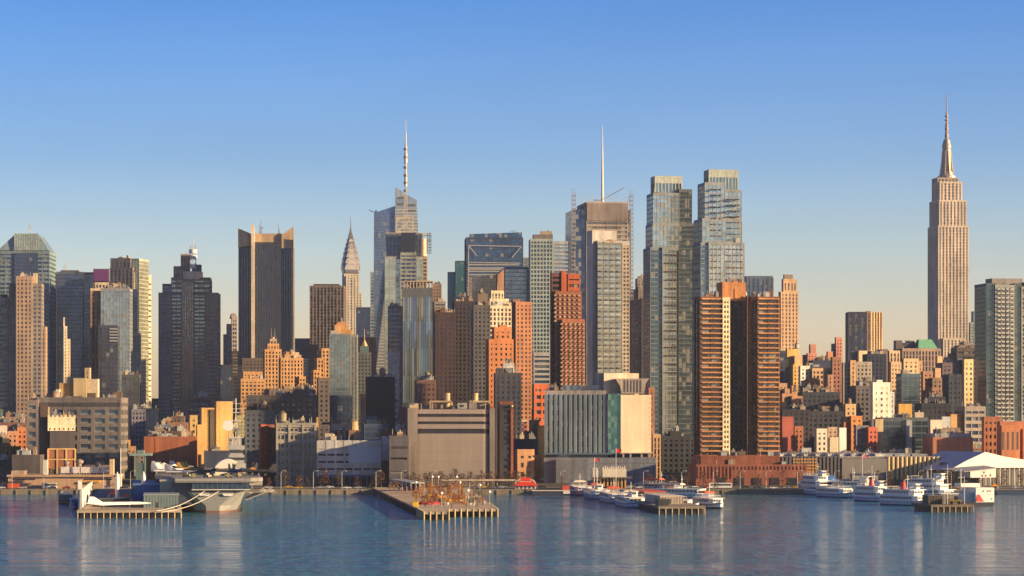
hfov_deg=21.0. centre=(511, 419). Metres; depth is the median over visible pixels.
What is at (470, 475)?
bare tree
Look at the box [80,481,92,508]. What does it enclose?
screen wall
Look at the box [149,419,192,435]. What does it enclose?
brick building
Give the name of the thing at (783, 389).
brick building
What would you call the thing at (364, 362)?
office tower
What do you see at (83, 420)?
window
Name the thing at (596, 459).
flagpole
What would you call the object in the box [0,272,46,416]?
apartment tower
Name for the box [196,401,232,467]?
brick building
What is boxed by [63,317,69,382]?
office tower
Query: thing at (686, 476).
bare tree
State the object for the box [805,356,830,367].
brick building
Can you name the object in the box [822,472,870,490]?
ferry
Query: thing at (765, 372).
apartment tower
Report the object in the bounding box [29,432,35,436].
window
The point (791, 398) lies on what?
brick building
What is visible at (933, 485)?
ferry
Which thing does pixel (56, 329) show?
office tower
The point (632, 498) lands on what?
ferry
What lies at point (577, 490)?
ferry
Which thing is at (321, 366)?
office tower
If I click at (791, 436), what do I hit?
brick building
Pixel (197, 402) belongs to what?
office building
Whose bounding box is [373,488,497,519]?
park pier
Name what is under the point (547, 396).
strip windows
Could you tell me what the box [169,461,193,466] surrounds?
jet
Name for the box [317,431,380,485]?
parking garage
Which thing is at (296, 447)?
loft building
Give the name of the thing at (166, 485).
storage shed
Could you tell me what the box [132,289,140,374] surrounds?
office tower
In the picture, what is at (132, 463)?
brick building
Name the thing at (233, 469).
jet
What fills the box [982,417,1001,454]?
loft building
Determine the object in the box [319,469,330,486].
bare tree
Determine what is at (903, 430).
office building
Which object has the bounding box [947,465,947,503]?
dock mast
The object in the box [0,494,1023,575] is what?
river
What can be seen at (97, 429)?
window
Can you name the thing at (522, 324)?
apartment building
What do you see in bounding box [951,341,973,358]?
brick building
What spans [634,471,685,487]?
ferry
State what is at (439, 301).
office tower
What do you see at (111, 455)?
window
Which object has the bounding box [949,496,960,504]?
loader
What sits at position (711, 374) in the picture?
apartment tower
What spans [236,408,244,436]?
tenement
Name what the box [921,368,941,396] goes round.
brick building
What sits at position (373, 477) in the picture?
bare tree
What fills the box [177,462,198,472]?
jet
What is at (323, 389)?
brick building
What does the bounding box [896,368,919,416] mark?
apartment building
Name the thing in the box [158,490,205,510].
mooring line
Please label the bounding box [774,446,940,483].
bus depot
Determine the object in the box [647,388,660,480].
brick building
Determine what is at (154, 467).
jet
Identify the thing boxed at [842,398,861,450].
brick building
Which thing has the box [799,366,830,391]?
brick building
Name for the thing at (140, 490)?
storage shed
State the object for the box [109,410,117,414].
window
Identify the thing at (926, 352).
office building
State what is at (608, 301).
apartment tower
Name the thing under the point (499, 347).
apartment building
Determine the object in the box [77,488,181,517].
pier
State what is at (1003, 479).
bare tree
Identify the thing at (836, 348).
brick building
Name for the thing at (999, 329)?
apartment tower
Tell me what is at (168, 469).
jet
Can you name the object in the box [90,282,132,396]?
office tower
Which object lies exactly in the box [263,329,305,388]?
office tower
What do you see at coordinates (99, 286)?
office tower
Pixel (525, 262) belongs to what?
office tower
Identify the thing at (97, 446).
window
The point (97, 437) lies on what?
window
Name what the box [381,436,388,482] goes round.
billboard building
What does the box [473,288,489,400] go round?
apartment building
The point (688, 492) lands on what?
ferry
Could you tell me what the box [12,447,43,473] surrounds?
brick building
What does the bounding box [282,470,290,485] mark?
bare tree
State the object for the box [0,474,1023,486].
ground
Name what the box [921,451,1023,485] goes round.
exhibition shed
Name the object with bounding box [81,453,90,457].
window
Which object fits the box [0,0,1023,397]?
sky
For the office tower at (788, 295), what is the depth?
2901.04 m
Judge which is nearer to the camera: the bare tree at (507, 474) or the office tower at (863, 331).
the bare tree at (507, 474)
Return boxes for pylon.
[78,480,81,507]
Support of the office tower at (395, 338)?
on the ground
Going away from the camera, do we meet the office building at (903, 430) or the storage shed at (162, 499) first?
the storage shed at (162, 499)
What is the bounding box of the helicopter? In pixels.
[197,466,214,473]
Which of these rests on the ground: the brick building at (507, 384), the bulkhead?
the brick building at (507, 384)
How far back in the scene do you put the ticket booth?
1159.59 m
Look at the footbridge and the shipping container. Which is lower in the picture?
the shipping container
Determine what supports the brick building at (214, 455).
on the ground
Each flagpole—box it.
[594,458,599,487]
[862,454,867,475]
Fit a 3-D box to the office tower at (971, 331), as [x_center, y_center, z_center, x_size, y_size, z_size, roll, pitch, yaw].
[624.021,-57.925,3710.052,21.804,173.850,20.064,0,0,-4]
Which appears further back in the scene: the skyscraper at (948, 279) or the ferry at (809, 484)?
the skyscraper at (948, 279)
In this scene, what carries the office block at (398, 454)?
on the ground
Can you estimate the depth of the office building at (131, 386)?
2153.26 m
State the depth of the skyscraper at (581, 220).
2559.27 m
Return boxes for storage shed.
[131,480,159,499]
[133,483,159,504]
[143,492,178,507]
[160,479,179,504]
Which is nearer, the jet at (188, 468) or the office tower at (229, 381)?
the jet at (188, 468)
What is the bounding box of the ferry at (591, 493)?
[583,483,609,499]
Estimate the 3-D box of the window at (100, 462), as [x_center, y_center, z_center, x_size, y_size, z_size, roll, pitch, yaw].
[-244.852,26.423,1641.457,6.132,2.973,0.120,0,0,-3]
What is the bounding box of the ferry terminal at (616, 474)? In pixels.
[592,466,631,487]
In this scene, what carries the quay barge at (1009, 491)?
on the river
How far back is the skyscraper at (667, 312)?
1900.60 m
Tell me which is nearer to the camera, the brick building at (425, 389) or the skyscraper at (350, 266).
the brick building at (425, 389)
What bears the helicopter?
on the aircraft carrier
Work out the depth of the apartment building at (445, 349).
2100.14 m
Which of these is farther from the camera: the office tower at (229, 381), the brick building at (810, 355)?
the office tower at (229, 381)
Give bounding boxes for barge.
[531,486,569,495]
[995,489,1023,493]
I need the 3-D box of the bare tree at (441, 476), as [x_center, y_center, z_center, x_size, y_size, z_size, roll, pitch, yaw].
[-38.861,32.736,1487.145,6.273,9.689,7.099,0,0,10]
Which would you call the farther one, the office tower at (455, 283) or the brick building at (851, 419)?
the office tower at (455, 283)
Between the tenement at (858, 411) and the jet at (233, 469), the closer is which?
the jet at (233, 469)
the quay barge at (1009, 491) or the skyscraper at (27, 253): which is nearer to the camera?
the quay barge at (1009, 491)
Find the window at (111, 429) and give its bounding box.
[109,427,117,431]
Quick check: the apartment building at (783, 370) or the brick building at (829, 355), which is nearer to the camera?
the apartment building at (783, 370)
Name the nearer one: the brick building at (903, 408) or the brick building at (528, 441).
the brick building at (528, 441)
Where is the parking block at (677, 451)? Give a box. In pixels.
[661,425,693,473]
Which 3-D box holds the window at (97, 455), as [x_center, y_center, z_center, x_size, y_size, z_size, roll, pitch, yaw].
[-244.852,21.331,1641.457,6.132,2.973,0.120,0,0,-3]
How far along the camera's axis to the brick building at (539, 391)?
1800.15 m
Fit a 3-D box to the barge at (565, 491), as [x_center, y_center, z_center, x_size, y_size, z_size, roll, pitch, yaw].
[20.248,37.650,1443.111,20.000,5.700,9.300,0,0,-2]
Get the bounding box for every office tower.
[56,271,60,388]
[57,260,92,388]
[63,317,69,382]
[90,282,108,290]
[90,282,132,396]
[93,269,109,287]
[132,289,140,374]
[151,398,157,407]
[221,351,237,418]
[223,313,236,364]
[236,371,264,414]
[242,358,262,374]
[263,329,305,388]
[295,338,316,386]
[310,284,345,357]
[311,348,328,394]
[329,330,357,429]
[332,316,349,333]
[356,307,369,336]
[358,329,370,429]
[358,337,375,376]
[370,272,373,336]
[388,302,401,425]
[402,281,432,407]
[433,280,445,375]
[447,261,463,310]
[469,268,503,304]
[504,267,528,302]
[523,258,528,266]
[532,352,549,383]
[630,298,642,394]
[631,271,642,298]
[745,276,773,295]
[778,274,797,350]
[845,311,882,362]
[969,311,973,344]
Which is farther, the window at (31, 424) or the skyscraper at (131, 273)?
the skyscraper at (131, 273)
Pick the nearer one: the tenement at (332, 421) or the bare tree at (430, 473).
the bare tree at (430, 473)
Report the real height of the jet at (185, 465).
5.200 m
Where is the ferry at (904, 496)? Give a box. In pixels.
[878,475,926,505]
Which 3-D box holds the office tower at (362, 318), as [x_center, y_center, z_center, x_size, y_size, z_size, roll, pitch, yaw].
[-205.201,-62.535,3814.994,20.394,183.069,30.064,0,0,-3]
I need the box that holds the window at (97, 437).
[95,435,104,439]
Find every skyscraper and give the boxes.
[0,226,55,392]
[110,255,150,407]
[158,245,220,419]
[238,224,293,390]
[341,217,361,334]
[369,187,422,374]
[385,126,430,373]
[464,230,522,296]
[529,230,569,352]
[565,125,632,384]
[643,176,693,456]
[692,169,744,435]
[928,94,968,362]
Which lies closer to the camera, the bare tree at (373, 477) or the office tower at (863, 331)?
the bare tree at (373, 477)
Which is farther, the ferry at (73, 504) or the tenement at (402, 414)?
the tenement at (402, 414)
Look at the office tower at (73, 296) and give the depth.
2950.21 m
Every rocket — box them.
[115,472,118,496]
[142,471,145,482]
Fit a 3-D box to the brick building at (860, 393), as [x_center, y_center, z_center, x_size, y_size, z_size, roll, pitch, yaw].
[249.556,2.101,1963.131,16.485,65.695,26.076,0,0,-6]
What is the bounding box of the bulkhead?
[0,489,996,493]
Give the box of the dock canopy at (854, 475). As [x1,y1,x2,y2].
[850,473,878,480]
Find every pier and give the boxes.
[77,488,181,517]
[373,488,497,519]
[609,488,704,513]
[911,503,973,511]
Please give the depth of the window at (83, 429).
1640.96 m
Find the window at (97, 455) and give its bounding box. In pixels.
[95,453,104,457]
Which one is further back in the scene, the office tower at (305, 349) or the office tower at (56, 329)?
the office tower at (305, 349)
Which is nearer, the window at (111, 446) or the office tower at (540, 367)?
the window at (111, 446)
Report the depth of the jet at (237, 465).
1264.15 m
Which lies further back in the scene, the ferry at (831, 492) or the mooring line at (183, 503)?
the ferry at (831, 492)
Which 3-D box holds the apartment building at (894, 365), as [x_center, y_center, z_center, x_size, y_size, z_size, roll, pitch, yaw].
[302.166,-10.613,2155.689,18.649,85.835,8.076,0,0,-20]
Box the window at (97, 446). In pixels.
[95,444,104,448]
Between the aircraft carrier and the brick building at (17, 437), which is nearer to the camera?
the aircraft carrier
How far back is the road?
1501.99 m
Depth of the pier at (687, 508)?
1167.94 m
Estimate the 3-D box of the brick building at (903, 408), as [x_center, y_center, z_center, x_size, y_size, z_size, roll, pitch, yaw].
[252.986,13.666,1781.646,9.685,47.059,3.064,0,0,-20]
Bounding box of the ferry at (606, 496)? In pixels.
[598,479,627,503]
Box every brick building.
[0,411,25,430]
[0,425,25,449]
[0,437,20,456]
[0,453,11,483]
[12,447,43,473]
[38,404,75,473]
[128,440,143,475]
[144,429,197,479]
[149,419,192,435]
[156,410,188,430]
[189,415,197,435]
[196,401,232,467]
[204,445,228,467]
[245,400,273,474]
[246,383,317,474]
[259,424,273,482]
[264,378,329,423]
[318,418,361,479]
[322,422,345,433]
[360,394,365,435]
[363,416,388,476]
[366,367,394,430]
[381,423,405,435]
[415,371,435,408]
[494,358,521,472]
[513,432,537,476]
[515,449,540,482]
[524,420,545,477]
[532,384,548,424]
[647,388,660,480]
[780,383,789,393]
[780,384,801,409]
[780,403,842,451]
[780,417,802,452]
[786,343,801,391]
[797,383,839,410]
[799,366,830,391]
[800,379,819,391]
[802,343,816,365]
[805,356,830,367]
[814,427,837,451]
[820,352,832,359]
[826,357,840,401]
[828,428,845,451]
[831,336,841,402]
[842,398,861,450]
[850,351,866,361]
[850,376,874,426]
[854,419,882,452]
[862,349,887,381]
[896,404,911,416]
[915,374,961,419]
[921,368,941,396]
[923,427,972,455]
[926,417,959,432]
[936,353,954,377]
[936,356,941,362]
[945,412,963,432]
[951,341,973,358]
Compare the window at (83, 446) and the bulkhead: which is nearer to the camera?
the bulkhead
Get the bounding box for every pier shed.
[632,489,666,496]
[644,493,682,503]
[655,498,668,505]
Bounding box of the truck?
[42,483,56,488]
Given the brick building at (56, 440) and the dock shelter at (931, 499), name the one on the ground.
the brick building at (56, 440)
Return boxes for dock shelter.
[922,495,942,503]
[935,493,958,503]
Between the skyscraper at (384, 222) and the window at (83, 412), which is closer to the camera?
the window at (83, 412)
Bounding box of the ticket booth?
[99,498,112,506]
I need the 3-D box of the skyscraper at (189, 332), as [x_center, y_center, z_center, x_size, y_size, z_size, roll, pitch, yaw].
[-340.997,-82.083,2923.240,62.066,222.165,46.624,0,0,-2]
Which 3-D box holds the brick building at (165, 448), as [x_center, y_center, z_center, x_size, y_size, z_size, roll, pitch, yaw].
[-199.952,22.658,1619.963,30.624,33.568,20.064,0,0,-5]
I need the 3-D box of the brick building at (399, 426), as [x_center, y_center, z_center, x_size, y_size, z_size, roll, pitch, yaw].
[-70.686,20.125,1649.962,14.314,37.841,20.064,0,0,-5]
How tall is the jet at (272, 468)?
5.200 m
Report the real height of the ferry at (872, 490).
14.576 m
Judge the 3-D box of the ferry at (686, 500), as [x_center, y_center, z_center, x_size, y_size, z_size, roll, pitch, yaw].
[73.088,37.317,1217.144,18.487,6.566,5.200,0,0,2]
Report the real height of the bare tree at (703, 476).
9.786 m
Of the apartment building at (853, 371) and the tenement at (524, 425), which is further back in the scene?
the apartment building at (853, 371)
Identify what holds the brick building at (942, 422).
on the ground
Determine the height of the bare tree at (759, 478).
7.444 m
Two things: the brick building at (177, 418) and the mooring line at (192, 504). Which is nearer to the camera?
the mooring line at (192, 504)
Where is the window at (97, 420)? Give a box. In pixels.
[95,418,104,422]
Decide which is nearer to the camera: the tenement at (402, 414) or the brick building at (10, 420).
the tenement at (402, 414)
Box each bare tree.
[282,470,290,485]
[296,474,302,488]
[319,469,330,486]
[333,471,343,486]
[370,472,378,484]
[375,470,385,486]
[423,471,434,485]
[435,471,444,484]
[451,468,462,483]
[467,472,473,486]
[477,470,486,484]
[486,471,495,486]
[501,472,509,484]
[504,470,513,486]
[507,470,518,488]
[683,470,691,484]
[698,470,706,485]
[735,470,743,484]
[755,474,762,485]
[778,469,788,484]
[885,471,894,488]
[946,470,955,488]
[998,470,1009,486]
[1017,470,1023,486]
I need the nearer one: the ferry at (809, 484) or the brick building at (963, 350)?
the ferry at (809, 484)
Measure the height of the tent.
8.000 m
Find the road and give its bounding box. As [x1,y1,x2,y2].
[0,488,1023,488]
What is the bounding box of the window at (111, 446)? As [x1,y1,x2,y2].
[109,444,117,448]
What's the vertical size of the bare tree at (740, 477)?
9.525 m
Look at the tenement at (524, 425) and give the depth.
2000.30 m
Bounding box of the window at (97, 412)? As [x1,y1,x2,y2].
[95,410,104,414]
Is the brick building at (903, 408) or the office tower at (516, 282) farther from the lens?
the office tower at (516, 282)
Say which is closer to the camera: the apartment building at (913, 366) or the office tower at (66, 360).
the apartment building at (913, 366)
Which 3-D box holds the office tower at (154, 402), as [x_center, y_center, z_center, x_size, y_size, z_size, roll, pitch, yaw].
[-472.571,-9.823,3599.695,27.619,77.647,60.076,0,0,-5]
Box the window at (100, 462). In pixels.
[95,461,104,464]
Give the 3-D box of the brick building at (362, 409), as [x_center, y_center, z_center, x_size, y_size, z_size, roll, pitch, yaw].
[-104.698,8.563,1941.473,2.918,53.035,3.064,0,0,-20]
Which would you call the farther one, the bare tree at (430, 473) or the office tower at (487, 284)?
the office tower at (487, 284)
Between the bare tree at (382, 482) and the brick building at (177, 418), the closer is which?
the bare tree at (382, 482)
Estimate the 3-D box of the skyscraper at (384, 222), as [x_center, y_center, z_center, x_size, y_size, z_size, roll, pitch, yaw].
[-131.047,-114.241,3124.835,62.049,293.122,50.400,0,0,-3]
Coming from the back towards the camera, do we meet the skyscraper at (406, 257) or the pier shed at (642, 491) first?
the skyscraper at (406, 257)
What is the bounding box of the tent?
[828,475,837,480]
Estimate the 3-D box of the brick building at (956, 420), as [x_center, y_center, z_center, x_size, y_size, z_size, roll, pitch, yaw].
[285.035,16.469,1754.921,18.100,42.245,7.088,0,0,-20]
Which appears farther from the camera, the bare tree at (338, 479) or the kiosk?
the bare tree at (338, 479)
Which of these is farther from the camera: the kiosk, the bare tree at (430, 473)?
the bare tree at (430, 473)
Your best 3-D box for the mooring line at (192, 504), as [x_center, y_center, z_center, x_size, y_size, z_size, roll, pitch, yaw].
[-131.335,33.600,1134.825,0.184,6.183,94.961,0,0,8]
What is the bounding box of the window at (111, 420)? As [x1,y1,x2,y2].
[109,418,117,422]
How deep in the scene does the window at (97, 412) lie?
1641.36 m
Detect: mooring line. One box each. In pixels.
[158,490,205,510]
[165,491,218,511]
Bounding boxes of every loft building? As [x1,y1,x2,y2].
[26,368,127,478]
[276,410,317,484]
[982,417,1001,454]
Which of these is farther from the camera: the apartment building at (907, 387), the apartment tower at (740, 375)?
the apartment building at (907, 387)
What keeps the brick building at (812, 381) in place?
on the ground
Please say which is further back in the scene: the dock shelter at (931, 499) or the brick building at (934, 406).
the brick building at (934, 406)
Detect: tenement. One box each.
[130,404,145,452]
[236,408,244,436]
[242,435,244,462]
[330,417,340,423]
[398,407,406,434]
[522,420,526,433]
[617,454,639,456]
[856,404,862,424]
[893,390,895,409]
[973,442,981,451]
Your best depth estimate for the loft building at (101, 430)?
1641.04 m
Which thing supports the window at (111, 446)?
in the loft building at (101, 430)
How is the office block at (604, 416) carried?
on the ground
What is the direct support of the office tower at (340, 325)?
on the ground
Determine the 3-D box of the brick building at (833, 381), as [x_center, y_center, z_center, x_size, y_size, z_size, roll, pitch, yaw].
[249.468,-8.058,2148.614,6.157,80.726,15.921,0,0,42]
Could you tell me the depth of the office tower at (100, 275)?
2878.67 m
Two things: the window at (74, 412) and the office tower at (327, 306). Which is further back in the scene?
the office tower at (327, 306)
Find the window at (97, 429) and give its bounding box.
[95,427,104,431]
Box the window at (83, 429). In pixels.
[81,427,90,431]
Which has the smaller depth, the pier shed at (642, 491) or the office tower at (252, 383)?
the pier shed at (642, 491)
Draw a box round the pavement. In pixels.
[6,487,1023,487]
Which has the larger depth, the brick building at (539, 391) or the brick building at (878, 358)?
the brick building at (878, 358)
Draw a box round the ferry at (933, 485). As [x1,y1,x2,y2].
[905,470,955,494]
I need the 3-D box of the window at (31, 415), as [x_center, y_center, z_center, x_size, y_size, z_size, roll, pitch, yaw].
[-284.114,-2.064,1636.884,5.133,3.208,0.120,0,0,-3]
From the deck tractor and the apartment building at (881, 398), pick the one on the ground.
the apartment building at (881, 398)
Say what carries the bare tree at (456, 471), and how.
on the pavement
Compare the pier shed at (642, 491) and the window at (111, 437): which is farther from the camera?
the window at (111, 437)
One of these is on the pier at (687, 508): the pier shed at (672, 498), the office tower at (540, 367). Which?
the pier shed at (672, 498)
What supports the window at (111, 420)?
in the loft building at (101, 430)
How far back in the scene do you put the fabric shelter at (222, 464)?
1284.49 m
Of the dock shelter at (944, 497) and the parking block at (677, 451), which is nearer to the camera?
the dock shelter at (944, 497)
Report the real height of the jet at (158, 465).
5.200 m
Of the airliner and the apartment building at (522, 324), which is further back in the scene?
the apartment building at (522, 324)
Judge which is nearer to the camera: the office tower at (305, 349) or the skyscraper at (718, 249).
the skyscraper at (718, 249)
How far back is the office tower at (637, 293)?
2700.23 m
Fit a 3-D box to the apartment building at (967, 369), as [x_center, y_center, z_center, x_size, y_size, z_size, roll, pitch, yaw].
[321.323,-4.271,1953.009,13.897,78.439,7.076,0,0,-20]
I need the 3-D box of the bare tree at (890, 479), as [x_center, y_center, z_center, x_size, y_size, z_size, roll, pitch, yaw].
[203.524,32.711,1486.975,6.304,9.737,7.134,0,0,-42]
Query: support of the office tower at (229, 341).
on the ground
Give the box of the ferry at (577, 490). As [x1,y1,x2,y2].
[567,480,592,495]
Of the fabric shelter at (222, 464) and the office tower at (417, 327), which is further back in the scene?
the office tower at (417, 327)
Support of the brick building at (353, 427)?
on the ground
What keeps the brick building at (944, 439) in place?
on the ground
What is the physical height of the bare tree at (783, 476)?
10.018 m
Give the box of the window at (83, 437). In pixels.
[81,435,90,439]
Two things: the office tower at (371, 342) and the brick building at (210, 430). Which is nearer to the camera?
the brick building at (210, 430)
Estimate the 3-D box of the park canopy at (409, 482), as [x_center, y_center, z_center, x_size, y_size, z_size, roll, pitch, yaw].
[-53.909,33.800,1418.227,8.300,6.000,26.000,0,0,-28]
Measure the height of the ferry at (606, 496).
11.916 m
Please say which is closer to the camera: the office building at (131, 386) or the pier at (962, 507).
the pier at (962, 507)
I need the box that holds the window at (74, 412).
[67,410,76,414]
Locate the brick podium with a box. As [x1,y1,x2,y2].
[688,449,806,484]
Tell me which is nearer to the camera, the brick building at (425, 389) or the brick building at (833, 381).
the brick building at (425, 389)
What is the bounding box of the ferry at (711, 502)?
[692,483,723,508]
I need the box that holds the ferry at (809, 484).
[798,470,829,494]
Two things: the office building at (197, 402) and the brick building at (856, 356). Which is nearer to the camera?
the office building at (197, 402)
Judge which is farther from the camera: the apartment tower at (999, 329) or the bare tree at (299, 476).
the apartment tower at (999, 329)
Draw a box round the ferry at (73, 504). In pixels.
[69,495,78,509]
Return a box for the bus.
[710,483,731,488]
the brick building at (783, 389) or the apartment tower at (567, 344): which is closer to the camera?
the brick building at (783, 389)
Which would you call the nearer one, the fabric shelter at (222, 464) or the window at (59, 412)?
the fabric shelter at (222, 464)
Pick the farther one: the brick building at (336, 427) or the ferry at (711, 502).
the brick building at (336, 427)
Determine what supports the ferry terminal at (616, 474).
on the esplanade
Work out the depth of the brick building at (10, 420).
1952.50 m
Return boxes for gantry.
[129,450,151,479]
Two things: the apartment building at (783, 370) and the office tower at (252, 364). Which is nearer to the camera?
the apartment building at (783, 370)
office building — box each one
[122,369,159,439]
[189,391,210,424]
[488,282,511,338]
[875,411,927,453]
[893,339,940,370]
[954,402,985,447]
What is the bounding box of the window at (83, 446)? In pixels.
[81,444,90,448]
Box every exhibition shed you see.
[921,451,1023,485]
[942,465,995,477]
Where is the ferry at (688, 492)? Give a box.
[650,479,713,497]
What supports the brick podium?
on the ground
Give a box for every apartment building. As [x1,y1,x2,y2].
[434,308,455,405]
[452,292,473,408]
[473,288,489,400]
[486,325,513,408]
[512,299,531,430]
[780,348,787,388]
[842,360,871,403]
[870,380,894,426]
[888,351,901,391]
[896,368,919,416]
[902,358,921,402]
[955,358,977,405]
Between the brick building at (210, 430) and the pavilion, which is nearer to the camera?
the pavilion
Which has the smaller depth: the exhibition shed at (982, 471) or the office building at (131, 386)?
the exhibition shed at (982, 471)
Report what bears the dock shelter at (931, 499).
on the pier at (962, 507)
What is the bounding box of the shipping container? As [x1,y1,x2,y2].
[112,497,129,505]
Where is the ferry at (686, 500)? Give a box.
[683,496,698,504]
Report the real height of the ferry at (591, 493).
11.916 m
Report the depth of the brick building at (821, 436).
1670.80 m
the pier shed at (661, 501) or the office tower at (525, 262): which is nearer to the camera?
the pier shed at (661, 501)
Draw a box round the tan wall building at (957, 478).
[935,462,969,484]
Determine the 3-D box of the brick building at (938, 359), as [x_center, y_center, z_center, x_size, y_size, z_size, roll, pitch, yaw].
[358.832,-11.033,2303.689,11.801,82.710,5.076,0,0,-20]
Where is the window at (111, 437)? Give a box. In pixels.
[109,435,117,439]
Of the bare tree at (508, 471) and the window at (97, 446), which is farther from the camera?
the window at (97, 446)
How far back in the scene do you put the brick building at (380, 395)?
1950.09 m
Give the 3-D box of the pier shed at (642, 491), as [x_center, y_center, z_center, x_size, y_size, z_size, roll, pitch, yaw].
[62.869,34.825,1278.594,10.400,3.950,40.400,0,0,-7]
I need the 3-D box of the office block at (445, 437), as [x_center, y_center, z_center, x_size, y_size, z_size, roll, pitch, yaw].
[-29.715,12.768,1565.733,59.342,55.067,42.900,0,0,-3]
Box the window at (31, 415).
[29,413,35,417]
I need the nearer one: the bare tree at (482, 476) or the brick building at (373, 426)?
the bare tree at (482, 476)
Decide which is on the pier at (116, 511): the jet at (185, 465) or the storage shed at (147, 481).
the storage shed at (147, 481)
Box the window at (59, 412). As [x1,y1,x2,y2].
[53,410,62,414]
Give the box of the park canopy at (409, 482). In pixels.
[389,479,424,490]
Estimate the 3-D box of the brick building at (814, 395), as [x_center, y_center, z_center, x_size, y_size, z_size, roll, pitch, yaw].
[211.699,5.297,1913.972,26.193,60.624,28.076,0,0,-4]
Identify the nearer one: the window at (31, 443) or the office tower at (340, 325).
the window at (31, 443)
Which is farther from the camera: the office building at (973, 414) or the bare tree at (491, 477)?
the office building at (973, 414)
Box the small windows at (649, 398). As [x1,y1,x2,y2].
[649,398,650,447]
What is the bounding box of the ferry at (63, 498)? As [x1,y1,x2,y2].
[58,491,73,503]
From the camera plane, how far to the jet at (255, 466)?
1284.01 m
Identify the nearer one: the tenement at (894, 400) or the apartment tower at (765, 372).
the apartment tower at (765, 372)
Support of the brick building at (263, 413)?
on the ground
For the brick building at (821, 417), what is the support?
on the ground
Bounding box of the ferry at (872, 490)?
[854,473,886,501]
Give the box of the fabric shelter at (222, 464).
[212,459,242,473]
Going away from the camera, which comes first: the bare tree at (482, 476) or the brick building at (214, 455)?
the bare tree at (482, 476)
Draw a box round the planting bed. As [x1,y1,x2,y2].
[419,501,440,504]
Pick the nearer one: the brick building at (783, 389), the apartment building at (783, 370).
the brick building at (783, 389)
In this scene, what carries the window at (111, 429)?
in the loft building at (101, 430)
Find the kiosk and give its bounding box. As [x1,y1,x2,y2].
[413,501,418,506]
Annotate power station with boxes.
[997,421,1023,459]
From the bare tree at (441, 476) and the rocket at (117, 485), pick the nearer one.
the rocket at (117, 485)
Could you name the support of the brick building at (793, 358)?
on the ground
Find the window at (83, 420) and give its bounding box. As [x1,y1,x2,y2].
[81,418,90,422]
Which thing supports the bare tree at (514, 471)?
on the esplanade
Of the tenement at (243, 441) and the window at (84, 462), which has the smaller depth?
the window at (84, 462)
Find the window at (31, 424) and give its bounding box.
[29,422,35,427]
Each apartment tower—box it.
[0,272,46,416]
[550,271,584,390]
[587,230,629,384]
[694,276,745,454]
[730,292,759,454]
[752,290,779,454]
[974,278,1023,420]
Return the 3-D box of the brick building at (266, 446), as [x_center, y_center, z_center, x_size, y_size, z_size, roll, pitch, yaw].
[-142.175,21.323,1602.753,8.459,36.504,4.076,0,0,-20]
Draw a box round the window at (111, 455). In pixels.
[109,453,117,457]
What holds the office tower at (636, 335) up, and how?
on the ground
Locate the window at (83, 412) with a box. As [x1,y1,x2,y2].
[81,410,90,414]
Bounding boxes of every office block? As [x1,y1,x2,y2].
[389,429,408,486]
[407,393,512,485]
[543,373,655,482]
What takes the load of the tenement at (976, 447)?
on the ground
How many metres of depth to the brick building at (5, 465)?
1599.92 m
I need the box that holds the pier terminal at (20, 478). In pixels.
[7,448,122,488]
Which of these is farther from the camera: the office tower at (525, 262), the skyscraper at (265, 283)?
the office tower at (525, 262)
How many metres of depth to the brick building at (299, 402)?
1730.64 m
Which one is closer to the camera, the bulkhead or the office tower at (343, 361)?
the bulkhead
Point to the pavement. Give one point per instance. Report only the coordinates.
(536, 487)
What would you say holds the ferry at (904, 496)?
on the river
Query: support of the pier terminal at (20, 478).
on the ground
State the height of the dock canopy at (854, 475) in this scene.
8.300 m
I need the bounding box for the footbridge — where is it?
[441,479,535,488]
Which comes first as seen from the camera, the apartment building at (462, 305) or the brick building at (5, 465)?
the brick building at (5, 465)
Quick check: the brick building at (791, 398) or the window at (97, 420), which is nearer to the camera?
the window at (97, 420)
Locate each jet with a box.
[151,463,174,474]
[155,463,182,473]
[165,464,192,475]
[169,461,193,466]
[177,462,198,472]
[182,461,196,471]
[207,463,240,473]
[228,463,241,474]
[240,464,276,475]
[241,463,257,473]
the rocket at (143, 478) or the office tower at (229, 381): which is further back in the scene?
the office tower at (229, 381)
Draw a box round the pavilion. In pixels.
[513,478,537,488]
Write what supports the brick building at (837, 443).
on the ground
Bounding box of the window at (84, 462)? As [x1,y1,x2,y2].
[81,461,90,465]
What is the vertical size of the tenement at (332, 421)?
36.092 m
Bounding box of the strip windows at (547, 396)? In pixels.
[547,396,607,451]
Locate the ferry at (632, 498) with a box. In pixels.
[614,489,644,508]
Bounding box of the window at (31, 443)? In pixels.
[29,441,35,445]
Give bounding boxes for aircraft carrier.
[155,398,276,512]
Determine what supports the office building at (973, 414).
on the ground
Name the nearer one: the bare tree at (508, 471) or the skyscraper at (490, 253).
the bare tree at (508, 471)
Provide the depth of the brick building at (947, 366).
2200.81 m
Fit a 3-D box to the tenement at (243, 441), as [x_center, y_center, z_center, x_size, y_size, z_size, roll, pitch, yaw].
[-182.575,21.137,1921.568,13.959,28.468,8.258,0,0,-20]
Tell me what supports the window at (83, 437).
in the loft building at (101, 430)
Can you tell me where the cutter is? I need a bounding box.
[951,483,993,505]
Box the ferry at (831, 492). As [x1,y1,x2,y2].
[815,482,855,497]
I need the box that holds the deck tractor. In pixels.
[182,472,190,476]
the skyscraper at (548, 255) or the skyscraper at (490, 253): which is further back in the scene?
the skyscraper at (490, 253)
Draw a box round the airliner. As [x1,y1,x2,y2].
[85,497,148,508]

